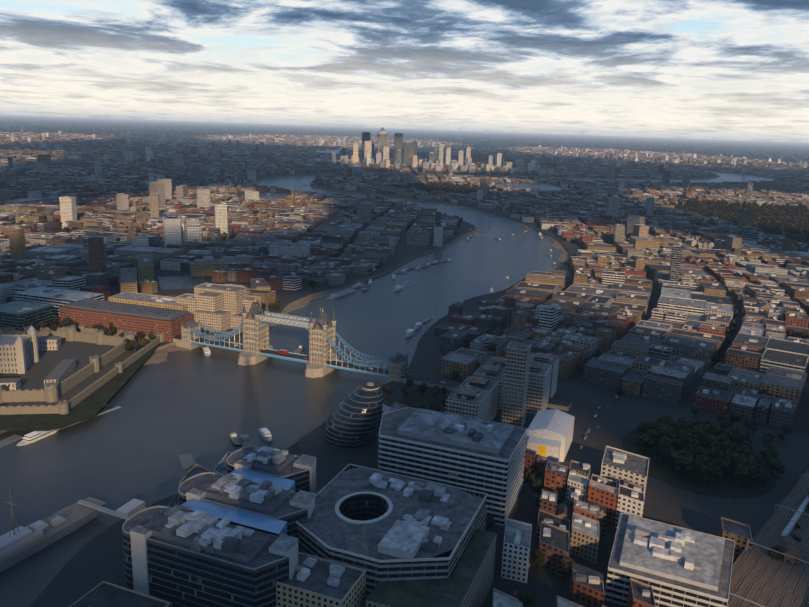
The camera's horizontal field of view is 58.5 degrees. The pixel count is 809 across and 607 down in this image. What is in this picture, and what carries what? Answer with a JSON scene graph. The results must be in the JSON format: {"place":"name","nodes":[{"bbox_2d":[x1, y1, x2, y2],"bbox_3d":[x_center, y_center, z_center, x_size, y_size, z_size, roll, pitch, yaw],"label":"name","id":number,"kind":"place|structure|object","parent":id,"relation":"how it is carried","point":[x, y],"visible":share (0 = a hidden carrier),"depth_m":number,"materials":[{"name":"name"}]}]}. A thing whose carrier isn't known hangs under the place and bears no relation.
{"place":"outdoors","nodes":[
{"label":"outdoors","id":0,"kind":"place"},
{"bbox_2d":[181,468,294,535],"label":"atrium roofs","id":1,"kind":"structure","parent":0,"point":[265,523],"depth_m":380.20,"materials":[{"name":"blue glass"}]},
{"bbox_2d":[0,146,774,606],"bbox_3d":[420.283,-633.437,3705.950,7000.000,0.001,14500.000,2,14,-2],"label":"water","id":2,"kind":"structure","parent":0,"point":[198,404],"depth_m":674.00,"materials":[{"name":"liquid"}]},
{"bbox_2d":[0,491,144,572],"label":"warship","id":3,"kind":"object","parent":2,"relation":"on","point":[19,544],"visible":1,"depth_m":438.19,"materials":[{"name":"paint"}]},
{"bbox_2d":[0,184,555,467],"bbox_3d":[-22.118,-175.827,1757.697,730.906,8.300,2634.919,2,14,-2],"label":"boats","id":4,"kind":"object","parent":2,"relation":"on","point":[188,461],"visible":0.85,"depth_m":594.07,"materials":[{"name":"paint"}]},
{"bbox_2d":[0,115,808,606],"bbox_3d":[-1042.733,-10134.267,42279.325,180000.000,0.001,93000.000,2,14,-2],"label":"ground","id":5,"kind":"structure","parent":0,"point":[92,563],"depth_m":623.23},
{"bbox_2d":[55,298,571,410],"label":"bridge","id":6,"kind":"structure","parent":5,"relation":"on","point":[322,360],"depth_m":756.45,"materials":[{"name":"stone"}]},
{"bbox_2d":[324,382,384,448],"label":"city hall","id":7,"kind":"structure","parent":5,"relation":"on","point":[354,418],"depth_m":563.62,"materials":[{"name":"grey glass"}]},
{"bbox_2d":[0,214,734,606],"bbox_3d":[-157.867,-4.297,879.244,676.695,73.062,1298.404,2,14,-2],"label":"office buildings","id":8,"kind":"structure","parent":5,"relation":"on","point":[406,510],"depth_m":400.90,"materials":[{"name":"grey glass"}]},
{"bbox_2d":[0,172,774,433],"bbox_3d":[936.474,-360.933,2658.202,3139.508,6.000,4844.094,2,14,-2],"label":"banks","id":9,"kind":"object","parent":5,"relation":"on","point":[155,356],"visible":0.27,"depth_m":1453.64,"materials":[{"name":"stone"}]},
{"bbox_2d":[0,327,777,498],"bbox_3d":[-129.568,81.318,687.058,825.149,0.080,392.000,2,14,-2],"label":"lawns","id":10,"kind":"structure","parent":5,"relation":"on","point":[91,405],"depth_m":627.20,"materials":[{"name":"green plant"}]},
{"bbox_2d":[0,324,163,414],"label":"tower of london","id":11,"kind":"structure","parent":10,"relation":"on","point":[19,353],"depth_m":703.40,"materials":[{"name":"stone"}]},
{"bbox_2d":[176,336,617,595],"bbox_3d":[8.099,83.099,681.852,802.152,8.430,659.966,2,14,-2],"label":"road vehicles","id":12,"kind":"object","parent":5,"relation":"on","point":[281,351],"visible":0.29,"depth_m":717.53,"materials":[{"name":"paint"}]},
{"bbox_2d":[0,122,808,606],"bbox_3d":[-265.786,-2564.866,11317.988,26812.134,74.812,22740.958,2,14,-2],"label":"city","id":13,"kind":"object","parent":5,"relation":"on","point":[670,346],"visible":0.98,"depth_m":1448.15,"materials":[{"name":"brown brick"}]},
{"bbox_2d":[2,143,808,606],"bbox_3d":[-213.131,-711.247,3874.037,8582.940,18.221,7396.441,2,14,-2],"label":"trees","id":14,"kind":"object","parent":5,"relation":"on","point":[740,459],"visible":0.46,"depth_m":614.23,"materials":[{"name":"green plant"}]},
{"bbox_2d":[299,127,553,175],"bbox_3d":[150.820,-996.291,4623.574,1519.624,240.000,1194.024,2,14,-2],"label":"skyscraper cluster","id":15,"kind":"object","parent":5,"relation":"on","point":[405,152],"visible":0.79,"depth_m":4469.27,"materials":[{"name":"grey glass"}]},
{"bbox_2d":[158,158,700,296],"bbox_3d":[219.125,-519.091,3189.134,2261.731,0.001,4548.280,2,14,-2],"label":"docks","id":16,"kind":"object","parent":5,"relation":"on","point":[176,282],"visible":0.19,"depth_m":1154.43,"materials":[{"name":"liquid"}]},
{"bbox_2d":[727,467,808,606],"bbox_3d":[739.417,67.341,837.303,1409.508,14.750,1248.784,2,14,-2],"label":"railway","id":17,"kind":"object","parent":5,"relation":"on","point":[760,577],"visible":0.81,"depth_m":415.97,"materials":[{"name":"paint"}]},
{"bbox_2d":[0,0,808,142],"label":"sky","id":18,"kind":"structure","parent":0,"point":[686,69],"materials":[{"name":"white"}]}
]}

